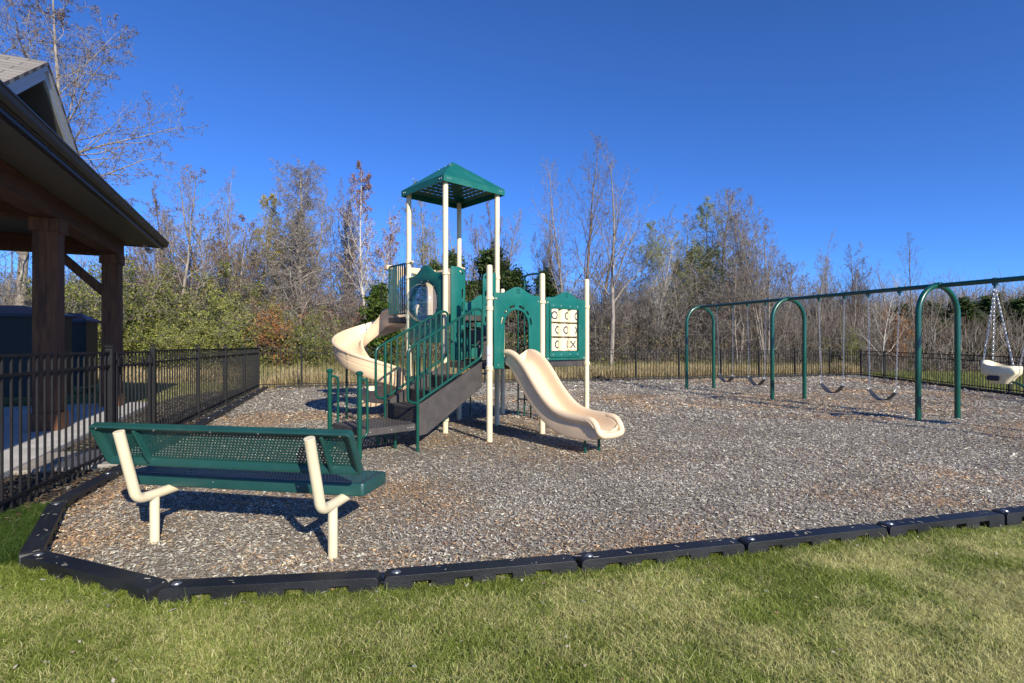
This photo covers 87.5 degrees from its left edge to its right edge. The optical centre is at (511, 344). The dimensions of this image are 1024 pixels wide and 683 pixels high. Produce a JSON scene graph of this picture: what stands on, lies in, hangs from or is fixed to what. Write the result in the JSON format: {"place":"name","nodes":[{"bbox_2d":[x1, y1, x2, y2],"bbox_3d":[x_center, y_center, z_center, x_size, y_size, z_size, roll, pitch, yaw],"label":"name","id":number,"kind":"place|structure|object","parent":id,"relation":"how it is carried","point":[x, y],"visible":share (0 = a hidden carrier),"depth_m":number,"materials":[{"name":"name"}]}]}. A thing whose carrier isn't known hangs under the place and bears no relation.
{"place":"outdoors","nodes":[
{"label":"outdoors","id":0,"kind":"place"},
{"bbox_2d":[0,498,71,565],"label":"grass strip","id":1,"kind":"object","parent":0,"point":[11,546],"depth_m":4.05,"materials":[{"name":"green plant"}]},
{"bbox_2d":[0,387,259,539],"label":"bark ground","id":2,"kind":"structure","parent":0,"point":[50,494],"depth_m":5.66,"materials":[{"name":"brown wood"}]},
{"bbox_2d":[19,501,65,566],"bbox_3d":[-3.489,1.399,4.005,0.118,0.143,1.340,0,0,-35],"label":"edging timber","id":3,"kind":"object","parent":2,"relation":"on","point":[37,536],"visible":0.72,"depth_m":3.87,"materials":[{"name":"black plastic"}]},
{"bbox_2d":[0,345,115,512],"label":"metal fence","id":4,"kind":"object","parent":2,"relation":"on","point":[108,366],"visible":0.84,"depth_m":5.19,"materials":[{"name":"black metal"}]},
{"bbox_2d":[51,472,116,513],"bbox_3d":[-4.049,1.399,5.097,0.118,0.143,1.084,0,0,-18],"label":"edging timber","id":5,"kind":"object","parent":2,"relation":"on","point":[80,492],"visible":0.71,"depth_m":5.01,"materials":[{"name":"black plastic"}]},
{"bbox_2d":[13,444,182,474],"bbox_3d":[-5.037,1.415,6.628,1.500,0.070,1.100,0,0,-24],"label":"concrete pad","id":6,"kind":"object","parent":2,"relation":"on","point":[48,464],"visible":0.24,"depth_m":6.27,"materials":[{"name":"grey concrete"}]},
{"bbox_2d":[115,351,152,453],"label":"metal gate","id":7,"kind":"structure","parent":6,"relation":"on","point":[146,363],"depth_m":7.23,"materials":[{"name":"black metal"}]},
{"bbox_2d":[149,345,259,440],"bbox_3d":[-6.781,0.724,12.665,0.084,1.452,10.085,0,0,-17],"label":"metal fence","id":8,"kind":"object","parent":2,"relation":"on","point":[248,369],"visible":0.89,"depth_m":10.28,"materials":[{"name":"black metal"}]},
{"bbox_2d":[0,520,1023,682],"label":"lawn ground","id":9,"kind":"structure","parent":0,"point":[981,527],"depth_m":2.61,"materials":[{"name":"plant"}]},
{"bbox_2d":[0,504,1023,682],"bbox_3d":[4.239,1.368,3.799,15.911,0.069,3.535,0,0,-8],"label":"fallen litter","id":10,"kind":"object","parent":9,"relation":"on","point":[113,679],"visible":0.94,"depth_m":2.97,"materials":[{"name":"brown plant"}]},
{"bbox_2d":[876,510,1004,539],"bbox_3d":[3.317,1.399,4.130,1.162,0.143,0.118,0,0,-15],"label":"edging timber","id":11,"kind":"object","parent":9,"relation":"on","point":[989,519],"visible":0.62,"depth_m":4.09,"materials":[{"name":"black plastic"}]},
{"bbox_2d":[0,0,1023,321],"label":"sky","id":12,"kind":"structure","parent":0,"point":[872,123],"materials":[{"name":"blue"}]},
{"bbox_2d":[5,350,1022,566],"bbox_3d":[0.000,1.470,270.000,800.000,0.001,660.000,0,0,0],"label":"ground","id":13,"kind":"structure","parent":0,"point":[493,383],"depth_m":18.40,"materials":[{"name":"plant"}]},
{"bbox_2d":[0,305,76,396],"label":"mailbox kiosk","id":14,"kind":"object","parent":13,"relation":"on","point":[15,329],"visible":0.37,"depth_m":12.43,"materials":[{"name":"blue metal"}]},
{"bbox_2d":[0,251,132,311],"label":"tangled tree","id":15,"kind":"object","parent":13,"relation":"on","point":[14,281],"visible":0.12,"depth_m":23.47,"materials":[{"name":"brown plant"}]},
{"bbox_2d":[68,313,100,393],"bbox_3d":[-12.980,0.255,15.900,1.000,2.390,0.820,0,0,-12],"label":"mailbox kiosk","id":16,"kind":"object","parent":13,"relation":"on","point":[84,333],"depth_m":15.70,"materials":[{"name":"blue metal"}]},
{"bbox_2d":[0,54,169,478],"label":"pavilion","id":17,"kind":"structure","parent":13,"relation":"on","point":[60,198],"depth_m":8.36,"materials":[{"name":"wood"}]},
{"bbox_2d":[0,0,207,304],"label":"spreading tree","id":18,"kind":"object","parent":13,"relation":"on","point":[22,268],"visible":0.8,"depth_m":24.16,"materials":[{"name":"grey plant"}]},
{"bbox_2d":[18,259,191,367],"bbox_3d":[-17.571,-1.205,23.340,5.127,5.493,8.131,0,0,-11],"label":"leafy shrub","id":19,"kind":"object","parent":13,"relation":"on","point":[92,301],"visible":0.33,"depth_m":22.41,"materials":[{"name":"green plant"}]},
{"bbox_2d":[84,199,203,307],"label":"bare tree","id":20,"kind":"object","parent":13,"relation":"on","point":[155,202],"visible":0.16,"depth_m":30.97,"materials":[{"name":"brown plant"}]},
{"bbox_2d":[16,251,278,363],"bbox_3d":[-17.413,-1.428,26.096,7.226,5.955,11.458,0,0,17],"label":"leafy shrub","id":21,"kind":"object","parent":13,"relation":"on","point":[129,272],"visible":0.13,"depth_m":24.46,"materials":[{"name":"green plant"}]},
{"bbox_2d":[100,304,211,371],"bbox_3d":[-15.566,-0.040,23.281,4.531,3.467,5.802,0,0,-27],"label":"leafy shrub","id":22,"kind":"object","parent":13,"relation":"on","point":[146,348],"visible":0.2,"depth_m":22.68,"materials":[{"name":"green plant"}]},
{"bbox_2d":[130,180,193,307],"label":"bare tree","id":23,"kind":"object","parent":13,"relation":"on","point":[152,194],"visible":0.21,"depth_m":32.72,"materials":[{"name":"brown plant"}]},
{"bbox_2d":[123,164,244,315],"bbox_3d":[-17.113,-3.958,27.468,6.062,10.945,4.397,0,0,-18],"label":"bare tree","id":24,"kind":"object","parent":13,"relation":"on","point":[186,263],"visible":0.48,"depth_m":27.31,"materials":[{"name":"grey plant"}]},
{"bbox_2d":[139,209,238,318],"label":"brown leaved tree","id":25,"kind":"object","parent":13,"relation":"on","point":[195,260],"visible":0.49,"depth_m":29.81,"materials":[{"name":"grey plant"}]},
{"bbox_2d":[124,310,254,375],"bbox_3d":[-13.060,0.080,23.625,4.488,3.189,5.747,0,0,7],"label":"leafy shrub","id":26,"kind":"object","parent":13,"relation":"on","point":[190,344],"visible":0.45,"depth_m":22.08,"materials":[{"name":"green plant"}]},
{"bbox_2d":[95,278,299,356],"bbox_3d":[-14.634,-0.784,26.004,8.895,4.623,5.610,0,0,-43],"label":"leafy shrub","id":27,"kind":"object","parent":13,"relation":"on","point":[177,321],"visible":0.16,"depth_m":24.58,"materials":[{"name":"green plant"}]},
{"bbox_2d":[143,169,258,315],"bbox_3d":[-17.985,-4.311,31.633,6.404,11.636,5.993,0,0,-33],"label":"bare tree","id":28,"kind":"object","parent":13,"relation":"on","point":[183,214],"visible":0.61,"depth_m":30.84,"materials":[{"name":"brown plant"}]},
{"bbox_2d":[137,277,282,367],"bbox_3d":[-15.252,-0.843,26.333,8.244,5.337,6.438,0,0,23],"label":"leafy shrub","id":29,"kind":"object","parent":13,"relation":"on","point":[218,304],"visible":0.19,"depth_m":24.50,"materials":[{"name":"green plant"}]},
{"bbox_2d":[191,166,263,313],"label":"bare tree","id":30,"kind":"object","parent":13,"relation":"on","point":[228,223],"visible":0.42,"depth_m":31.44,"materials":[{"name":"brown plant"}]},
{"bbox_2d":[197,213,279,321],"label":"brown leaved tree","id":31,"kind":"object","parent":13,"relation":"on","point":[242,260],"visible":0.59,"depth_m":28.66,"materials":[{"name":"grey plant"}]},
{"bbox_2d":[175,295,309,367],"bbox_3d":[-12.480,-0.360,25.749,6.507,4.212,5.082,0,0,14],"label":"leafy shrub","id":32,"kind":"object","parent":13,"relation":"on","point":[258,332],"visible":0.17,"depth_m":24.54,"materials":[{"name":"green plant"}]},
{"bbox_2d":[226,193,292,308],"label":"yellowing tree","id":33,"kind":"object","parent":13,"relation":"on","point":[266,201],"visible":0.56,"depth_m":29.32,"materials":[{"name":"brown plant"}]},
{"bbox_2d":[233,297,309,369],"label":"leafy shrub","id":34,"kind":"object","parent":13,"relation":"on","point":[275,343],"visible":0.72,"depth_m":23.59,"materials":[{"name":"green plant"}]},
{"bbox_2d":[215,295,343,368],"bbox_3d":[-11.206,-0.535,26.253,6.080,4.108,3.834,0,0,-31],"label":"leafy shrub","id":35,"kind":"object","parent":13,"relation":"on","point":[249,333],"visible":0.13,"depth_m":25.60,"materials":[{"name":"green plant"}]},
{"bbox_2d":[244,213,321,323],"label":"yellowing tree","id":36,"kind":"object","parent":13,"relation":"on","point":[286,254],"visible":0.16,"depth_m":31.76,"materials":[{"name":"green plant"}]},
{"bbox_2d":[239,156,356,347],"bbox_3d":[-10.894,-4.174,27.227,5.611,11.384,6.035,0,0,-30],"label":"vine covered tree","id":37,"kind":"object","parent":13,"relation":"on","point":[298,266],"visible":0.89,"depth_m":27.38,"materials":[{"name":"grey plant"}]},
{"bbox_2d":[269,185,339,298],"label":"bare tree","id":38,"kind":"object","parent":13,"relation":"on","point":[323,206],"visible":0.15,"depth_m":33.43,"materials":[{"name":"brown plant"}]},
{"bbox_2d":[238,268,371,361],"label":"tree","id":39,"kind":"object","parent":13,"relation":"on","point":[305,299],"visible":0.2,"depth_m":26.92,"materials":[{"name":"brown plant"}]},
{"bbox_2d":[279,306,354,367],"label":"leafy shrub","id":40,"kind":"object","parent":13,"relation":"on","point":[319,344],"visible":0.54,"depth_m":23.60,"materials":[{"name":"green plant"}]},
{"bbox_2d":[295,284,365,364],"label":"leafy shrub","id":41,"kind":"object","parent":13,"relation":"on","point":[358,312],"visible":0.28,"depth_m":26.60,"materials":[{"name":"green plant"}]},
{"bbox_2d":[305,204,382,329],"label":"bare tree","id":42,"kind":"object","parent":13,"relation":"on","point":[341,243],"visible":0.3,"depth_m":31.21,"materials":[{"name":"brown plant"}]},
{"bbox_2d":[321,178,372,309],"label":"bare tree","id":43,"kind":"object","parent":13,"relation":"on","point":[344,225],"visible":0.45,"depth_m":31.75,"materials":[{"name":"brown plant"}]},
{"bbox_2d":[313,252,398,336],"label":"bare tree","id":44,"kind":"object","parent":13,"relation":"on","point":[348,288],"visible":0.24,"depth_m":28.78,"materials":[{"name":"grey plant"}]},
{"bbox_2d":[334,160,402,318],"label":"rust leaved tree","id":45,"kind":"object","parent":13,"relation":"on","point":[367,186],"visible":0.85,"depth_m":28.16,"materials":[{"name":"brown plant"}]},
{"bbox_2d":[356,280,405,364],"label":"cedar tree","id":46,"kind":"object","parent":13,"relation":"on","point":[377,305],"visible":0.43,"depth_m":23.20,"materials":[{"name":"green plant"}]},
{"bbox_2d":[376,178,474,360],"bbox_3d":[-4.697,-3.705,30.053,4.380,10.440,4.146,0,0,27],"label":"olive leaved tree","id":47,"kind":"object","parent":13,"relation":"on","point":[424,250],"visible":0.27,"depth_m":29.42,"materials":[{"name":"green plant"}]},
{"bbox_2d":[416,257,449,365],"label":"cedar tree","id":48,"kind":"object","parent":13,"relation":"on","point":[423,300],"visible":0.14,"depth_m":28.70,"materials":[{"name":"green plant"}]},
{"bbox_2d":[438,248,477,355],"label":"cedar tree","id":49,"kind":"object","parent":13,"relation":"on","point":[452,261],"visible":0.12,"depth_m":29.72,"materials":[{"name":"green plant"}]},
{"bbox_2d":[6,292,927,382],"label":"undergrowth","id":50,"kind":"object","parent":13,"relation":"on","point":[236,356],"visible":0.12,"depth_m":23.64,"materials":[{"name":"green plant"}]},
{"bbox_2d":[463,201,512,293],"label":"bare tree","id":51,"kind":"object","parent":13,"relation":"on","point":[489,219],"visible":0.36,"depth_m":31.11,"materials":[{"name":"brown plant"}]},
{"bbox_2d":[465,241,522,333],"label":"cedar tree","id":52,"kind":"object","parent":13,"relation":"on","point":[487,257],"visible":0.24,"depth_m":30.54,"materials":[{"name":"green plant"}]},
{"bbox_2d":[476,210,526,277],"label":"bare tree","id":53,"kind":"object","parent":13,"relation":"on","point":[510,238],"visible":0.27,"depth_m":33.72,"materials":[{"name":"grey plant"}]},
{"bbox_2d":[0,249,1023,373],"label":"distant wood","id":54,"kind":"object","parent":13,"relation":"on","point":[825,330],"visible":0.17,"depth_m":28.59,"materials":[{"name":"plant"}]},
{"bbox_2d":[4,369,1022,409],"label":"mown grass","id":55,"kind":"structure","parent":13,"relation":"on","point":[234,384],"depth_m":18.26,"materials":[{"name":"plant"}]},
{"bbox_2d":[500,264,532,351],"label":"cedar tree","id":56,"kind":"object","parent":13,"relation":"on","point":[513,278],"visible":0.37,"depth_m":28.55,"materials":[{"name":"green plant"}]},
{"bbox_2d":[521,265,560,348],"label":"cedar tree","id":57,"kind":"object","parent":13,"relation":"on","point":[550,290],"visible":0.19,"depth_m":27.20,"materials":[{"name":"green plant"}]},
{"bbox_2d":[527,210,570,294],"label":"bare tree","id":58,"kind":"object","parent":13,"relation":"on","point":[548,258],"visible":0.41,"depth_m":31.88,"materials":[{"name":"brown plant"}]},
{"bbox_2d":[260,345,861,386],"bbox_3d":[4.095,0.734,21.304,25.855,1.432,0.085,0,0,-17],"label":"metal fence","id":59,"kind":"object","parent":13,"relation":"on","point":[829,354],"visible":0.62,"depth_m":22.03,"materials":[{"name":"black metal"}]},
{"bbox_2d":[529,156,610,337],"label":"bare tree","id":60,"kind":"object","parent":13,"relation":"on","point":[558,261],"visible":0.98,"depth_m":26.44,"materials":[{"name":"grey plant"}]},
{"bbox_2d":[560,131,623,359],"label":"bare tree","id":61,"kind":"object","parent":13,"relation":"on","point":[590,240],"visible":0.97,"depth_m":25.71,"materials":[{"name":"brown plant"}]},
{"bbox_2d":[557,262,646,361],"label":"brushwood tree","id":62,"kind":"object","parent":13,"relation":"on","point":[595,323],"visible":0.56,"depth_m":26.70,"materials":[{"name":"brown plant"}]},
{"bbox_2d":[561,180,653,356],"bbox_3d":[5.323,-3.881,29.653,5.057,10.768,4.205,0,0,-33],"label":"bare tree","id":63,"kind":"object","parent":13,"relation":"on","point":[608,270],"visible":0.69,"depth_m":30.05,"materials":[{"name":"brown plant"}]},
{"bbox_2d":[580,146,660,366],"bbox_3d":[5.118,-4.203,25.540,3.704,11.417,4.188,0,0,5],"label":"bare tree","id":64,"kind":"object","parent":13,"relation":"on","point":[612,332],"visible":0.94,"depth_m":25.46,"materials":[{"name":"grey plant"}]},
{"bbox_2d":[570,204,691,360],"bbox_3d":[6.162,-3.121,29.822,7.826,9.294,6.082,0,0,-15],"label":"bare tree","id":65,"kind":"object","parent":13,"relation":"on","point":[636,265],"visible":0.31,"depth_m":29.48,"materials":[{"name":"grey plant"}]},
{"bbox_2d":[592,261,701,363],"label":"bare tree","id":66,"kind":"object","parent":13,"relation":"on","point":[635,318],"visible":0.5,"depth_m":27.62,"materials":[{"name":"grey plant"}]},
{"bbox_2d":[640,235,677,363],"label":"bare tree","id":67,"kind":"object","parent":13,"relation":"on","point":[652,281],"visible":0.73,"depth_m":27.87,"materials":[{"name":"brown plant"}]},
{"bbox_2d":[602,260,730,361],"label":"brushwood tree","id":68,"kind":"object","parent":13,"relation":"on","point":[663,302],"visible":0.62,"depth_m":27.34,"materials":[{"name":"grey plant"}]},
{"bbox_2d":[634,219,700,357],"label":"willow leaved tree","id":69,"kind":"object","parent":13,"relation":"on","point":[657,244],"visible":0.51,"depth_m":29.41,"materials":[{"name":"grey plant"}]},
{"bbox_2d":[641,231,756,362],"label":"bare tree","id":70,"kind":"object","parent":13,"relation":"on","point":[702,303],"visible":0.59,"depth_m":27.16,"materials":[{"name":"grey plant"}]},
{"bbox_2d":[669,195,741,360],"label":"willow leaved tree","id":71,"kind":"object","parent":13,"relation":"on","point":[694,254],"visible":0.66,"depth_m":29.21,"materials":[{"name":"green plant"}]},
{"bbox_2d":[670,187,767,348],"bbox_3d":[12.114,-3.612,30.324,6.764,10.256,4.843,0,0,-41],"label":"bare tree","id":72,"kind":"object","parent":13,"relation":"on","point":[716,241],"visible":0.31,"depth_m":29.76,"materials":[{"name":"grey plant"}]},
{"bbox_2d":[685,274,769,362],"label":"brushwood tree","id":73,"kind":"object","parent":13,"relation":"on","point":[721,342],"visible":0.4,"depth_m":27.34,"materials":[{"name":"brown plant"}]},
{"bbox_2d":[706,208,779,364],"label":"bare tree","id":74,"kind":"object","parent":13,"relation":"on","point":[735,278],"visible":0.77,"depth_m":26.83,"materials":[{"name":"grey plant"}]},
{"bbox_2d":[718,187,784,364],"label":"bare tree","id":75,"kind":"object","parent":13,"relation":"on","point":[757,293],"visible":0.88,"depth_m":26.70,"materials":[{"name":"grey plant"}]},
{"bbox_2d":[726,196,788,357],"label":"bare tree","id":76,"kind":"object","parent":13,"relation":"on","point":[773,292],"visible":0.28,"depth_m":28.56,"materials":[{"name":"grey plant"}]},
{"bbox_2d":[732,217,815,361],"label":"bare tree","id":77,"kind":"object","parent":13,"relation":"on","point":[784,283],"visible":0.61,"depth_m":28.54,"materials":[{"name":"grey plant"}]},
{"bbox_2d":[799,254,847,349],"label":"bare tree","id":78,"kind":"object","parent":13,"relation":"on","point":[824,287],"visible":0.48,"depth_m":31.67,"materials":[{"name":"grey plant"}]},
{"bbox_2d":[807,321,866,365],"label":"leafy shrub","id":79,"kind":"object","parent":13,"relation":"on","point":[851,346],"visible":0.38,"depth_m":27.56,"materials":[{"name":"green plant"}]},
{"bbox_2d":[828,244,883,353],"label":"bare tree","id":80,"kind":"object","parent":13,"relation":"on","point":[860,288],"visible":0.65,"depth_m":29.42,"materials":[{"name":"brown plant"}]},
{"bbox_2d":[848,274,914,373],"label":"pale young tree","id":81,"kind":"object","parent":13,"relation":"on","point":[888,313],"visible":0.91,"depth_m":26.58,"materials":[{"name":"brown plant"}]},
{"bbox_2d":[876,304,922,370],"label":"leafy shrub","id":82,"kind":"object","parent":13,"relation":"on","point":[900,325],"visible":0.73,"depth_m":26.93,"materials":[{"name":"green plant"}]},
{"bbox_2d":[888,233,942,371],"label":"bare tree","id":83,"kind":"object","parent":13,"relation":"on","point":[910,294],"visible":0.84,"depth_m":29.44,"materials":[{"name":"brown plant"}]},
{"bbox_2d":[902,289,972,370],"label":"bare tree","id":84,"kind":"object","parent":13,"relation":"on","point":[931,318],"visible":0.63,"depth_m":29.84,"materials":[{"name":"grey plant"}]},
{"bbox_2d":[910,301,966,363],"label":"tree","id":85,"kind":"object","parent":13,"relation":"on","point":[934,311],"visible":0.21,"depth_m":30.91,"materials":[{"name":"green plant"}]},
{"bbox_2d":[861,351,1023,392],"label":"metal fence","id":86,"kind":"object","parent":13,"relation":"on","point":[1009,362],"visible":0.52,"depth_m":19.09,"materials":[{"name":"black metal"}]},
{"bbox_2d":[923,296,1006,369],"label":"cedar tree","id":87,"kind":"object","parent":13,"relation":"on","point":[968,309],"visible":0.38,"depth_m":30.39,"materials":[{"name":"green plant"}]},
{"bbox_2d":[952,290,1022,370],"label":"bare tree","id":88,"kind":"object","parent":13,"relation":"on","point":[981,325],"visible":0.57,"depth_m":29.95,"materials":[{"name":"grey plant"}]},
{"bbox_2d":[972,291,1022,361],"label":"cedar tree","id":89,"kind":"object","parent":13,"relation":"on","point":[986,302],"visible":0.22,"depth_m":31.60,"materials":[{"name":"green plant"}]},
{"bbox_2d":[989,294,1023,365],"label":"cedar tree","id":90,"kind":"object","parent":13,"relation":"on","point":[1017,305],"visible":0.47,"depth_m":30.84,"materials":[{"name":"green plant"}]},
{"bbox_2d":[47,375,1023,597],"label":"mulch ground","id":91,"kind":"structure","parent":0,"point":[494,532],"depth_m":5.43,"materials":[{"name":"brown wood"}]},
{"bbox_2d":[21,550,167,604],"bbox_3d":[-2.529,1.399,3.212,1.198,0.143,0.118,0,0,22],"label":"edging timber","id":92,"kind":"object","parent":91,"relation":"on","point":[115,579],"visible":0.73,"depth_m":3.15,"materials":[{"name":"black plastic"}]},
{"bbox_2d":[89,422,385,558],"bbox_3d":[-1.945,1.003,3.829,2.019,0.934,0.832,0,0,10],"label":"park bench","id":93,"kind":"object","parent":91,"relation":"on","point":[312,474],"visible":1,"depth_m":3.65,"materials":[{"name":"green metal"}]},
{"bbox_2d":[157,570,380,605],"bbox_3d":[-1.361,1.399,3.056,1.181,0.143,0.118,0,0,-7],"label":"edging timber","id":94,"kind":"object","parent":91,"relation":"on","point":[216,588],"visible":0.64,"depth_m":3.02,"materials":[{"name":"black plastic"}]},
{"bbox_2d":[326,162,624,459],"bbox_3d":[-0.951,-0.867,8.832,4.672,4.673,4.740,0,0,-5],"label":"play structure","id":95,"kind":"object","parent":91,"relation":"on","point":[426,400],"visible":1,"depth_m":8.53,"materials":[{"name":"green plastic"}]},
{"bbox_2d":[493,287,539,368],"bbox_3d":[0.089,-0.262,8.149,0.960,1.235,0.035,0,0,-43],"label":"door panel","id":96,"kind":"structure","parent":95,"relation":"in","point":[530,303],"depth_m":8.05,"materials":[{"name":"teal plastic"}]},
{"bbox_2d":[384,554,576,592],"bbox_3d":[-0.177,1.399,3.249,1.165,0.143,0.118,0,0,-12],"label":"edging timber","id":97,"kind":"object","parent":91,"relation":"on","point":[403,577],"visible":0.67,"depth_m":3.21,"materials":[{"name":"black plastic"}]},
{"bbox_2d":[575,538,743,573],"bbox_3d":[0.986,1.399,3.515,1.167,0.143,0.118,0,0,-14],"label":"edging timber","id":98,"kind":"object","parent":91,"relation":"on","point":[662,553],"visible":0.69,"depth_m":3.47,"materials":[{"name":"black plastic"}]},
{"bbox_2d":[737,523,886,555],"bbox_3d":[2.154,1.399,3.817,1.192,0.143,0.118,0,0,-15],"label":"edging timber","id":99,"kind":"object","parent":91,"relation":"on","point":[753,543],"visible":0.63,"depth_m":3.77,"materials":[{"name":"black plastic"}]},
{"bbox_2d":[685,275,1023,420],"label":"swing set","id":100,"kind":"object","parent":91,"relation":"on","point":[928,288],"visible":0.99,"depth_m":10.38,"materials":[{"name":"green metal"}]},
{"bbox_2d":[866,289,901,400],"bbox_3d":[7.779,-0.012,11.230,0.152,2.360,0.756,0,0,-16],"label":"belt swing","id":101,"kind":"object","parent":100,"relation":"hanging from","point":[875,396],"visible":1,"depth_m":11.13,"materials":[{"name":"black rubber"}]},
{"bbox_2d":[981,277,1023,387],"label":"toddler swing","id":102,"kind":"object","parent":100,"relation":"hanging from","point":[994,372],"visible":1,"depth_m":9.07,"materials":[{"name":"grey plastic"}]},
{"bbox_2d":[991,506,1023,525],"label":"edging timber","id":103,"kind":"object","parent":91,"relation":"on","point":[1014,515],"visible":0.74,"depth_m":4.27,"materials":[{"name":"black plastic"}]},
{"bbox_2d":[98,355,990,387],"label":"tall dry grass","id":104,"kind":"structure","parent":0,"point":[601,370],"depth_m":22.42,"materials":[{"name":"beige plant"}]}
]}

